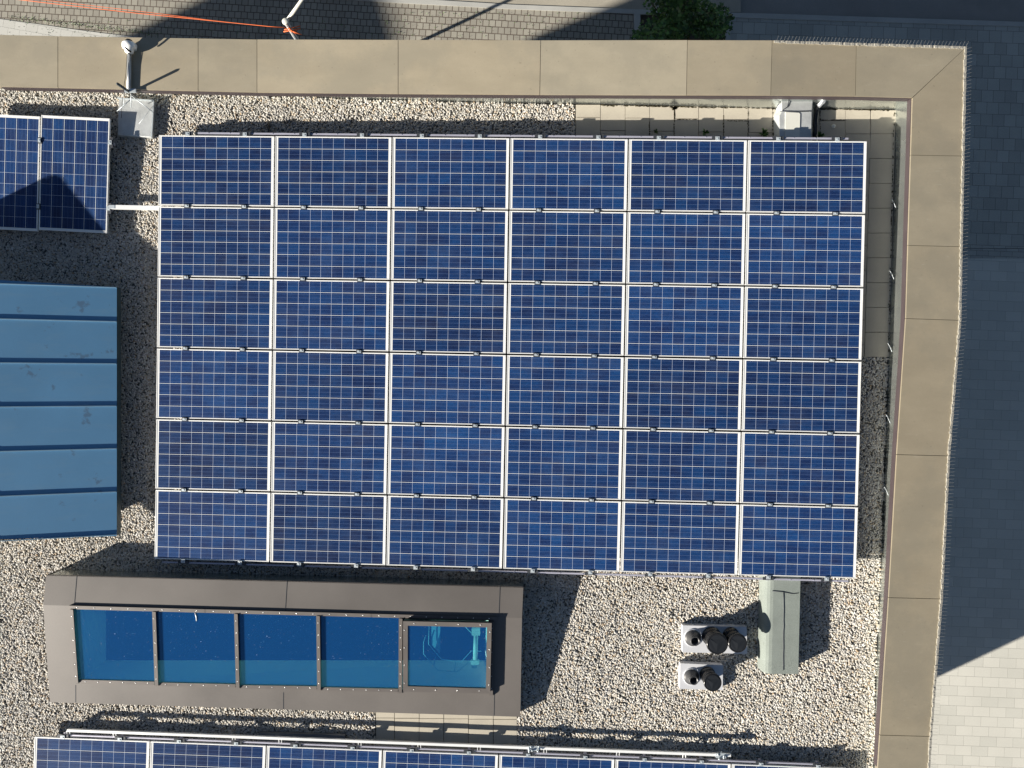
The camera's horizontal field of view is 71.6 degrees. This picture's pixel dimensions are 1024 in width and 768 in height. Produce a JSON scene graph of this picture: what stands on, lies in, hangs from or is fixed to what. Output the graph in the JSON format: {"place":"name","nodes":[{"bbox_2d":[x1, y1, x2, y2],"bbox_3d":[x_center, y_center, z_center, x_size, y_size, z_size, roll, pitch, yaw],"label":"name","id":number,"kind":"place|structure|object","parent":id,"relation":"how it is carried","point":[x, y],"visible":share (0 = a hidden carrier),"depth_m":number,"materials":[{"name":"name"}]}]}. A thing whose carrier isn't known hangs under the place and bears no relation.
{"place":"outdoors","nodes":[
{"label":"outdoors","id":0,"kind":"place"},
{"bbox_2d":[0,19,142,37],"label":"path","id":1,"kind":"structure","parent":0,"point":[8,27],"depth_m":21.99,"materials":[{"name":"concrete"}]},
{"bbox_2d":[0,0,632,44],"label":"cobbled street","id":2,"kind":"structure","parent":0,"point":[360,18],"depth_m":22.01,"materials":[{"name":"stone"}]},
{"bbox_2d":[282,0,303,39],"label":"steel post","id":3,"kind":"object","parent":2,"relation":"on","point":[285,21],"visible":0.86,"depth_m":18.09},
{"bbox_2d":[24,0,301,34],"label":"orange rope","id":4,"kind":"object","parent":3,"relation":"attached to","point":[293,31],"visible":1,"depth_m":18.20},
{"bbox_2d":[9,12,623,38],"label":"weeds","id":5,"kind":"object","parent":2,"relation":"on","point":[226,25],"visible":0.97,"depth_m":21.98,"materials":[{"name":"green plant"}]},
{"bbox_2d":[446,0,740,12],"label":"concrete verge","id":6,"kind":"structure","parent":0,"point":[734,6],"depth_m":22.02,"materials":[{"name":"concrete"}]},
{"bbox_2d":[376,105,895,767],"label":"path","id":7,"kind":"structure","parent":0,"point":[876,129],"depth_m":10.50,"materials":[{"name":"concrete"}]},
{"bbox_2d":[645,135,663,576],"bbox_3d":[2.046,-0.387,10.302,0.155,0.355,6.369,1,90,0],"label":"mounting rail","id":8,"kind":"object","parent":7,"relation":"on","point":[655,284],"visible":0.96,"depth_m":10.19,"materials":[{"name":"metal"}]},
{"bbox_2d":[162,561,847,581],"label":"support beam","id":9,"kind":"structure","parent":8,"relation":"attached to","point":[506,571],"depth_m":10.29,"materials":[{"name":"metal"}]},
{"bbox_2d":[351,133,367,568],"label":"mounting rail","id":10,"kind":"object","parent":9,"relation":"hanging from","point":[358,566],"visible":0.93,"depth_m":10.26,"materials":[{"name":"metal"}]},
{"bbox_2d":[270,492,386,564],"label":"solar panel","id":11,"kind":"object","parent":10,"relation":"attached to","point":[329,528],"visible":1,"depth_m":10.31,"materials":[{"name":"blue glass"}]},
{"bbox_2d":[272,351,388,422],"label":"solar panel","id":12,"kind":"object","parent":10,"relation":"attached to","point":[333,386],"visible":1,"depth_m":10.28,"materials":[{"name":"blue glass"}]},
{"bbox_2d":[198,132,847,139],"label":"support beam","id":13,"kind":"structure","parent":10,"relation":"attached to","point":[547,136],"depth_m":10.20,"materials":[{"name":"metal"}]},
{"bbox_2d":[468,134,484,571],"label":"mounting rail","id":14,"kind":"object","parent":13,"relation":"attached to","point":[475,425],"visible":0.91,"depth_m":10.23,"materials":[{"name":"metal"}]},
{"bbox_2d":[392,137,508,209],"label":"solar panel","id":15,"kind":"object","parent":14,"relation":"on","point":[450,173],"visible":1,"depth_m":10.21,"materials":[{"name":"blue glass"}]},
{"bbox_2d":[820,137,842,581],"bbox_3d":[4.575,-0.338,10.281,0.155,0.398,6.394,1,90,0],"label":"mounting rail","id":16,"kind":"object","parent":13,"relation":"attached to","point":[827,579],"visible":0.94,"depth_m":10.15,"materials":[{"name":"metal"}]},
{"bbox_2d":[703,136,722,578],"bbox_3d":[2.879,-0.371,10.295,0.155,0.369,6.377,1,90,0],"label":"mounting rail","id":17,"kind":"object","parent":9,"relation":"attached to","point":[713,285],"visible":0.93,"depth_m":10.18,"materials":[{"name":"metal"}]},
{"bbox_2d":[622,429,740,502],"bbox_3d":[2.437,1.183,10.234,1.676,0.040,1.017,1,91,1],"label":"solar panel","id":18,"kind":"object","parent":17,"relation":"attached to","point":[684,466],"visible":1,"depth_m":10.22,"materials":[{"name":"blue glass"}]},
{"bbox_2d":[623,357,741,429],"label":"solar panel","id":19,"kind":"object","parent":17,"relation":"attached to","point":[679,393],"visible":1,"depth_m":10.20,"materials":[{"name":"blue glass"}]},
{"bbox_2d":[628,139,746,211],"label":"solar panel","id":20,"kind":"object","parent":17,"relation":"on","point":[686,175],"visible":1,"depth_m":10.15,"materials":[{"name":"blue glass"}]},
{"bbox_2d":[620,501,738,574],"bbox_3d":[2.419,2.224,10.250,1.676,0.042,1.017,1,91,1],"label":"solar panel","id":21,"kind":"object","parent":8,"relation":"on","point":[675,537],"visible":1,"depth_m":10.23,"materials":[{"name":"blue glass"}]},
{"bbox_2d":[625,285,743,357],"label":"solar panel","id":22,"kind":"object","parent":8,"relation":"on","point":[683,321],"visible":1,"depth_m":10.18,"materials":[{"name":"blue glass"}]},
{"bbox_2d":[626,212,744,284],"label":"solar panel","id":23,"kind":"object","parent":8,"relation":"on","point":[690,248],"visible":1,"depth_m":10.17,"materials":[{"name":"blue glass"}]},
{"bbox_2d":[602,104,894,351],"bbox_3d":[4.337,-3.342,10.494,5.613,0.001,2.757,41,90,0],"label":"moss","id":24,"kind":"object","parent":7,"relation":"on","point":[674,107],"visible":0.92,"depth_m":10.49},
{"bbox_2d":[759,128,768,136],"bbox_3d":[3.721,-3.696,10.447,0.169,0.086,0.167,43,90,0],"label":"weed plant","id":25,"kind":"object","parent":7,"relation":"on","point":[765,133],"visible":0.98,"depth_m":10.44,"materials":[{"name":"green plant"}]},
{"bbox_2d":[774,101,812,140],"bbox_3d":[4.153,-3.849,10.394,0.611,0.212,0.793,0,90,0],"label":"flashed duct","id":26,"kind":"object","parent":7,"relation":"on","point":[793,118],"visible":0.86,"depth_m":10.30,"materials":[{"name":"silver metal"}]},
{"bbox_2d":[731,18,1023,248],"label":"pavement","id":27,"kind":"structure","parent":0,"point":[994,182],"depth_m":22.00,"materials":[{"name":"concrete"}]},
{"bbox_2d":[640,15,724,40],"bbox_3d":[5.303,-10.261,22.180,2.644,0.300,2.429,0,90,0],"label":"flower bed","id":28,"kind":"object","parent":27,"relation":"on","point":[644,17],"visible":0.07,"depth_m":22.03,"materials":[{"name":"soil"}]},
{"bbox_2d":[630,0,734,39],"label":"leafy bush","id":29,"kind":"object","parent":28,"relation":"on","point":[681,20],"visible":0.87,"depth_m":19.31,"materials":[{"name":"green plant"}]},
{"bbox_2d":[741,0,1023,21],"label":"road","id":30,"kind":"structure","parent":0,"point":[998,10],"depth_m":22.12,"materials":[{"name":"asphalt"}]},
{"bbox_2d":[351,0,1023,39],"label":"kerb","id":31,"kind":"structure","parent":30,"relation":"on","point":[636,13],"depth_m":21.98,"materials":[{"name":"concrete"}]},
{"bbox_2d":[962,248,1023,258],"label":"kerb","id":32,"kind":"structure","parent":30,"relation":"on","point":[993,253],"depth_m":22.00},
{"bbox_2d":[930,258,1023,767],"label":"pavement","id":33,"kind":"structure","parent":0,"point":[979,702],"depth_m":22.00,"materials":[{"name":"concrete"}]},
{"bbox_2d":[0,35,966,767],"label":"flat roofed building","id":34,"kind":"structure","parent":33,"relation":"on","point":[920,91],"depth_m":10.12,"materials":[{"name":"concrete"}]},
{"bbox_2d":[0,280,120,540],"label":"rooftop housing","id":35,"kind":"object","parent":34,"relation":"on","point":[60,410],"visible":1,"depth_m":10.00,"materials":[{"name":"blue metal"}]},
{"bbox_2d":[115,734,125,740],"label":"mounting rail","id":36,"kind":"object","parent":34,"relation":"on","point":[121,737],"visible":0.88,"depth_m":10.33,"materials":[{"name":"metal"}]},
{"bbox_2d":[117,38,152,123],"bbox_3d":[-5.448,-4.315,10.081,0.528,0.375,1.115,0,90,0],"label":"dome camera","id":37,"kind":"object","parent":34,"relation":"attached to","point":[129,46],"visible":1,"depth_m":10.06,"materials":[{"name":"metal"}]},
{"bbox_2d":[116,82,136,96],"bbox_3d":[-5.447,-4.154,10.029,0.067,0.445,0.040,0,90,0],"label":"rod antenna","id":38,"kind":"object","parent":37,"relation":"attached to","point":[123,87],"visible":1,"depth_m":9.97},
{"bbox_2d":[174,736,184,743],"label":"mounting rail","id":39,"kind":"object","parent":34,"relation":"on","point":[178,741],"visible":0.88,"depth_m":10.33,"materials":[{"name":"metal"}]},
{"bbox_2d":[43,568,522,716],"bbox_3d":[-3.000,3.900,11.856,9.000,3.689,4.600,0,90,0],"label":"roof skylight","id":40,"kind":"object","parent":34,"relation":"on","point":[356,644],"visible":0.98,"depth_m":10.31,"materials":[{"name":"glass"}]},
{"bbox_2d":[0,88,888,767],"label":"gravel","id":41,"kind":"structure","parent":34,"relation":"on","point":[602,656],"depth_m":10.50,"materials":[{"name":"gravel"}]},
{"bbox_2d":[58,731,68,738],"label":"mounting rail","id":42,"kind":"object","parent":41,"relation":"on","point":[63,736],"visible":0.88,"depth_m":10.33,"materials":[{"name":"metal"}]},
{"bbox_2d":[34,736,150,767],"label":"solar panel","id":43,"kind":"object","parent":42,"relation":"on","point":[66,752],"visible":1,"depth_m":10.34,"materials":[{"name":"blue glass"}]},
{"bbox_2d":[69,734,821,764],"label":"support beam","id":44,"kind":"structure","parent":42,"relation":"on","point":[442,749],"depth_m":10.35,"materials":[{"name":"metal"}]},
{"bbox_2d":[290,741,300,747],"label":"mounting rail","id":45,"kind":"object","parent":44,"relation":"attached to","point":[295,744],"visible":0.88,"depth_m":10.33,"materials":[{"name":"metal"}]},
{"bbox_2d":[266,745,381,767],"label":"solar panel","id":46,"kind":"object","parent":45,"relation":"on","point":[283,756],"visible":1,"depth_m":10.34,"materials":[{"name":"blue glass"}]},
{"bbox_2d":[347,743,357,750],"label":"mounting rail","id":47,"kind":"object","parent":44,"relation":"attached to","point":[353,747],"visible":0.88,"depth_m":10.33,"materials":[{"name":"metal"}]},
{"bbox_2d":[406,745,416,752],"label":"mounting rail","id":48,"kind":"object","parent":44,"relation":"attached to","point":[411,750],"visible":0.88,"depth_m":10.33,"materials":[{"name":"metal"}]},
{"bbox_2d":[383,749,497,767],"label":"solar panel","id":49,"kind":"object","parent":48,"relation":"on","point":[415,759],"visible":1,"depth_m":10.34,"materials":[{"name":"blue glass"}]},
{"bbox_2d":[580,751,590,759],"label":"mounting rail","id":50,"kind":"object","parent":44,"relation":"attached to","point":[584,756],"visible":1,"depth_m":10.32,"materials":[{"name":"metal"}]},
{"bbox_2d":[499,754,613,767],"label":"solar panel","id":51,"kind":"object","parent":50,"relation":"on","point":[520,761],"visible":1,"depth_m":10.34,"materials":[{"name":"blue glass"}]},
{"bbox_2d":[639,754,649,761],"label":"mounting rail","id":52,"kind":"object","parent":44,"relation":"attached to","point":[644,759],"visible":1,"depth_m":10.32,"materials":[{"name":"metal"}]},
{"bbox_2d":[615,758,730,767],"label":"solar panel","id":53,"kind":"object","parent":52,"relation":"on","point":[627,763],"visible":1,"depth_m":10.34,"materials":[{"name":"blue glass"}]},
{"bbox_2d":[696,756,706,763],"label":"mounting rail","id":54,"kind":"object","parent":44,"relation":"attached to","point":[701,761],"visible":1,"depth_m":10.32,"materials":[{"name":"metal"}]},
{"bbox_2d":[755,758,766,766],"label":"mounting rail","id":55,"kind":"object","parent":44,"relation":"attached to","point":[760,763],"visible":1,"depth_m":10.32,"materials":[{"name":"metal"}]},
{"bbox_2d":[731,763,845,767],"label":"solar panel","id":56,"kind":"object","parent":55,"relation":"on","point":[741,765],"visible":1,"depth_m":10.34,"materials":[{"name":"blue glass"}]},
{"bbox_2d":[813,760,823,767],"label":"mounting rail","id":57,"kind":"object","parent":44,"relation":"attached to","point":[816,764],"visible":1,"depth_m":10.32,"materials":[{"name":"metal"}]},
{"bbox_2d":[38,137,114,147],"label":"mounting rail","id":58,"kind":"object","parent":41,"relation":"on","point":[111,143],"visible":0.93,"depth_m":10.29,"materials":[{"name":"metal"}]},
{"bbox_2d":[0,115,40,231],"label":"solar panel","id":59,"kind":"object","parent":58,"relation":"on","point":[20,146],"visible":1,"depth_m":10.32,"materials":[{"name":"blue glass"}]},
{"bbox_2d":[39,115,110,233],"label":"solar panel","id":60,"kind":"object","parent":58,"relation":"on","point":[74,173],"visible":1,"depth_m":10.32,"materials":[{"name":"blue glass"}]},
{"bbox_2d":[36,203,162,213],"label":"mounting rail","id":61,"kind":"object","parent":41,"relation":"on","point":[110,207],"visible":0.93,"depth_m":10.31,"materials":[{"name":"metal"}]},
{"bbox_2d":[117,97,155,138],"bbox_3d":[-5.525,-3.913,10.455,0.544,0.090,0.585,0,90,0],"label":"silver box","id":62,"kind":"object","parent":41,"relation":"on","point":[134,112],"visible":0.93,"depth_m":10.42,"materials":[{"name":"metal"}]},
{"bbox_2d":[178,131,192,563],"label":"mounting rail","id":63,"kind":"object","parent":41,"relation":"on","point":[186,348],"visible":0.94,"depth_m":10.30,"materials":[{"name":"metal"}]},
{"bbox_2d":[155,490,270,561],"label":"solar panel","id":64,"kind":"object","parent":63,"relation":"attached to","point":[213,525],"visible":1,"depth_m":10.33,"materials":[{"name":"blue glass"}]},
{"bbox_2d":[155,419,271,490],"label":"solar panel","id":65,"kind":"object","parent":63,"relation":"attached to","point":[212,455],"visible":1,"depth_m":10.32,"materials":[{"name":"blue glass"}]},
{"bbox_2d":[156,349,272,419],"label":"solar panel","id":66,"kind":"object","parent":63,"relation":"attached to","point":[211,384],"visible":1,"depth_m":10.31,"materials":[{"name":"blue glass"}]},
{"bbox_2d":[157,278,272,348],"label":"solar panel","id":67,"kind":"object","parent":63,"relation":"attached to","point":[212,313],"visible":1,"depth_m":10.29,"materials":[{"name":"blue glass"}]},
{"bbox_2d":[158,207,273,277],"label":"solar panel","id":68,"kind":"object","parent":63,"relation":"on","point":[230,242],"visible":1,"depth_m":10.28,"materials":[{"name":"blue glass"}]},
{"bbox_2d":[158,135,274,206],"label":"solar panel","id":69,"kind":"object","parent":63,"relation":"on","point":[216,170],"visible":1,"depth_m":10.27,"materials":[{"name":"blue glass"}]},
{"bbox_2d":[231,738,241,745],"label":"mounting rail","id":70,"kind":"object","parent":41,"relation":"on","point":[235,743],"visible":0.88,"depth_m":10.33,"materials":[{"name":"metal"}]},
{"bbox_2d":[150,740,265,767],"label":"solar panel","id":71,"kind":"object","parent":70,"relation":"on","point":[171,754],"visible":1,"depth_m":10.34,"materials":[{"name":"blue glass"}]},
{"bbox_2d":[235,132,250,565],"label":"mounting rail","id":72,"kind":"object","parent":41,"relation":"on","point":[242,420],"visible":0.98,"depth_m":10.29,"materials":[{"name":"metal"}]},
{"bbox_2d":[258,731,345,744],"bbox_3d":[-3.095,5.230,10.470,1.278,0.060,0.163,2,90,0],"label":"ballast slab","id":73,"kind":"object","parent":41,"relation":"on","point":[306,734],"depth_m":10.44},
{"bbox_2d":[294,132,309,566],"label":"mounting rail","id":74,"kind":"object","parent":41,"relation":"on","point":[303,350],"visible":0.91,"depth_m":10.26,"materials":[{"name":"metal"}]},
{"bbox_2d":[271,422,387,493],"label":"solar panel","id":75,"kind":"object","parent":74,"relation":"attached to","point":[331,457],"visible":1,"depth_m":10.29,"materials":[{"name":"blue glass"}]},
{"bbox_2d":[273,279,389,350],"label":"solar panel","id":76,"kind":"object","parent":74,"relation":"on","point":[330,315],"visible":1,"depth_m":10.27,"materials":[{"name":"blue glass"}]},
{"bbox_2d":[274,208,390,279],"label":"solar panel","id":77,"kind":"object","parent":74,"relation":"on","point":[313,243],"visible":1,"depth_m":10.25,"materials":[{"name":"blue glass"}]},
{"bbox_2d":[275,136,391,207],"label":"solar panel","id":78,"kind":"object","parent":74,"relation":"on","point":[338,172],"visible":1,"depth_m":10.24,"materials":[{"name":"blue glass"}]},
{"bbox_2d":[66,728,730,760],"bbox_3d":[-1.656,5.244,10.376,9.678,0.228,0.145,2,90,0],"label":"white rail","id":79,"kind":"object","parent":41,"relation":"on","point":[531,748],"visible":1,"depth_m":10.32,"materials":[{"name":"metal"}]},
{"bbox_2d":[410,133,427,569],"bbox_3d":[-1.346,-0.452,10.331,0.155,0.298,6.335,1,90,0],"label":"mounting rail","id":80,"kind":"object","parent":41,"relation":"on","point":[422,135],"visible":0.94,"depth_m":10.24,"materials":[{"name":"metal"}]},
{"bbox_2d":[386,495,503,567],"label":"solar panel","id":81,"kind":"object","parent":80,"relation":"on","point":[433,531],"visible":1,"depth_m":10.28,"materials":[{"name":"blue glass"}]},
{"bbox_2d":[388,424,504,496],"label":"solar panel","id":82,"kind":"object","parent":80,"relation":"attached to","point":[443,460],"visible":1,"depth_m":10.27,"materials":[{"name":"blue glass"}]},
{"bbox_2d":[389,353,505,424],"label":"solar panel","id":83,"kind":"object","parent":80,"relation":"attached to","point":[467,389],"visible":1,"depth_m":10.25,"materials":[{"name":"blue glass"}]},
{"bbox_2d":[390,281,506,352],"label":"solar panel","id":84,"kind":"object","parent":80,"relation":"on","point":[458,317],"visible":1,"depth_m":10.24,"materials":[{"name":"blue glass"}]},
{"bbox_2d":[391,209,507,281],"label":"solar panel","id":85,"kind":"object","parent":80,"relation":"on","point":[449,245],"visible":1,"depth_m":10.22,"materials":[{"name":"blue glass"}]},
{"bbox_2d":[527,134,545,573],"bbox_3d":[0.350,-0.419,10.317,0.155,0.327,6.352,1,90,0],"label":"mounting rail","id":86,"kind":"object","parent":41,"relation":"on","point":[534,498],"visible":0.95,"depth_m":10.21,"materials":[{"name":"metal"}]},
{"bbox_2d":[503,498,620,571],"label":"solar panel","id":87,"kind":"object","parent":86,"relation":"on","point":[554,534],"visible":1,"depth_m":10.26,"materials":[{"name":"blue glass"}]},
{"bbox_2d":[506,355,623,427],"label":"solar panel","id":88,"kind":"object","parent":86,"relation":"attached to","point":[567,391],"visible":1,"depth_m":10.23,"materials":[{"name":"blue glass"}]},
{"bbox_2d":[507,283,624,355],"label":"solar panel","id":89,"kind":"object","parent":86,"relation":"on","point":[572,319],"visible":1,"depth_m":10.21,"materials":[{"name":"blue glass"}]},
{"bbox_2d":[510,138,627,210],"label":"solar panel","id":90,"kind":"object","parent":86,"relation":"on","point":[572,174],"visible":1,"depth_m":10.18,"materials":[{"name":"blue glass"}]},
{"bbox_2d":[585,135,603,574],"bbox_3d":[1.183,-0.404,10.310,0.155,0.341,6.360,1,90,0],"label":"mounting rail","id":91,"kind":"object","parent":41,"relation":"on","point":[595,283],"visible":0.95,"depth_m":10.20,"materials":[{"name":"metal"}]},
{"bbox_2d":[505,427,621,499],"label":"solar panel","id":92,"kind":"object","parent":91,"relation":"attached to","point":[572,463],"visible":1,"depth_m":10.24,"materials":[{"name":"blue glass"}]},
{"bbox_2d":[508,211,625,282],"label":"solar panel","id":93,"kind":"object","parent":91,"relation":"on","point":[566,247],"visible":1,"depth_m":10.20,"materials":[{"name":"blue glass"}]},
{"bbox_2d":[678,661,722,691],"bbox_3d":[2.776,4.291,10.302,0.634,0.396,0.394,0,90,0],"label":"roof vent","id":94,"kind":"object","parent":41,"relation":"on","point":[700,675],"visible":1,"depth_m":10.40,"materials":[{"name":"white metal"}]},
{"bbox_2d":[681,623,746,653],"bbox_3d":[2.973,3.747,10.287,0.946,0.426,0.417,0,90,0],"label":"roof vent","id":95,"kind":"object","parent":41,"relation":"on","point":[713,638],"visible":1,"depth_m":10.37,"materials":[{"name":"black metal"}]},
{"bbox_2d":[763,136,783,579],"bbox_3d":[3.743,-0.354,10.288,0.155,0.384,6.386,1,90,0],"label":"mounting rail","id":96,"kind":"object","parent":41,"relation":"on","point":[775,286],"visible":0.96,"depth_m":10.16,"materials":[{"name":"metal"}]},
{"bbox_2d":[738,504,857,577],"bbox_3d":[4.115,2.263,10.225,1.676,0.040,1.019,1,91,1],"label":"solar panel","id":97,"kind":"object","parent":96,"relation":"on","point":[797,541],"visible":1,"depth_m":10.21,"materials":[{"name":"blue glass"}]},
{"bbox_2d":[739,432,859,505],"bbox_3d":[4.133,1.219,10.207,1.676,0.040,1.020,1,91,1],"label":"solar panel","id":98,"kind":"object","parent":96,"relation":"attached to","point":[800,468],"visible":1,"depth_m":10.19,"materials":[{"name":"blue glass"}]},
{"bbox_2d":[741,360,860,432],"bbox_3d":[4.150,0.175,10.192,1.676,0.040,1.019,1,91,1],"label":"solar panel","id":99,"kind":"object","parent":96,"relation":"attached to","point":[800,396],"visible":1,"depth_m":10.18,"materials":[{"name":"blue glass"}]},
{"bbox_2d":[743,287,862,359],"bbox_3d":[4.168,-0.869,10.174,1.676,0.041,1.020,1,91,1],"label":"solar panel","id":100,"kind":"object","parent":96,"relation":"on","point":[798,323],"visible":1,"depth_m":10.16,"materials":[{"name":"blue glass"}]},
{"bbox_2d":[744,214,864,286],"bbox_3d":[4.186,-1.913,10.159,1.676,0.042,1.020,1,91,1],"label":"solar panel","id":101,"kind":"object","parent":96,"relation":"on","point":[803,250],"visible":1,"depth_m":10.14,"materials":[{"name":"blue glass"}]},
{"bbox_2d":[746,140,866,213],"bbox_3d":[4.204,-2.956,10.142,1.676,0.040,1.019,1,91,1],"label":"solar panel","id":102,"kind":"object","parent":96,"relation":"on","point":[828,177],"visible":1,"depth_m":10.12,"materials":[{"name":"blue glass"}]},
{"bbox_2d":[757,576,800,673],"bbox_3d":[3.909,3.167,10.373,0.516,0.255,2.060,1,90,0],"label":"bitumen duct","id":103,"kind":"object","parent":41,"relation":"on","point":[778,625],"visible":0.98,"depth_m":10.26,"materials":[{"name":"metal"}]},
{"bbox_2d":[523,749,533,756],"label":"mounting rail","id":104,"kind":"object","parent":34,"relation":"on","point":[527,754],"visible":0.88,"depth_m":10.32,"materials":[{"name":"metal"}]},
{"bbox_2d":[813,105,818,140],"bbox_3d":[4.470,-3.848,10.396,0.119,0.116,0.708,7,90,0],"label":"black pipe","id":105,"kind":"object","parent":34,"relation":"attached to","point":[815,121],"visible":0.65,"depth_m":10.39,"materials":[{"name":"plastic"}]},
{"bbox_2d":[774,36,967,48],"bbox_3d":[5.110,-4.858,10.095,2.748,0.051,0.091,2,90,0],"label":"bird spike strip","id":106,"kind":"object","parent":34,"relation":"on","point":[866,44],"visible":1,"depth_m":10.11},
{"bbox_2d":[928,47,971,767],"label":"bird spike strip","id":107,"kind":"object","parent":34,"relation":"on","point":[952,404],"visible":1,"depth_m":10.11,"materials":[{"name":"metal"}]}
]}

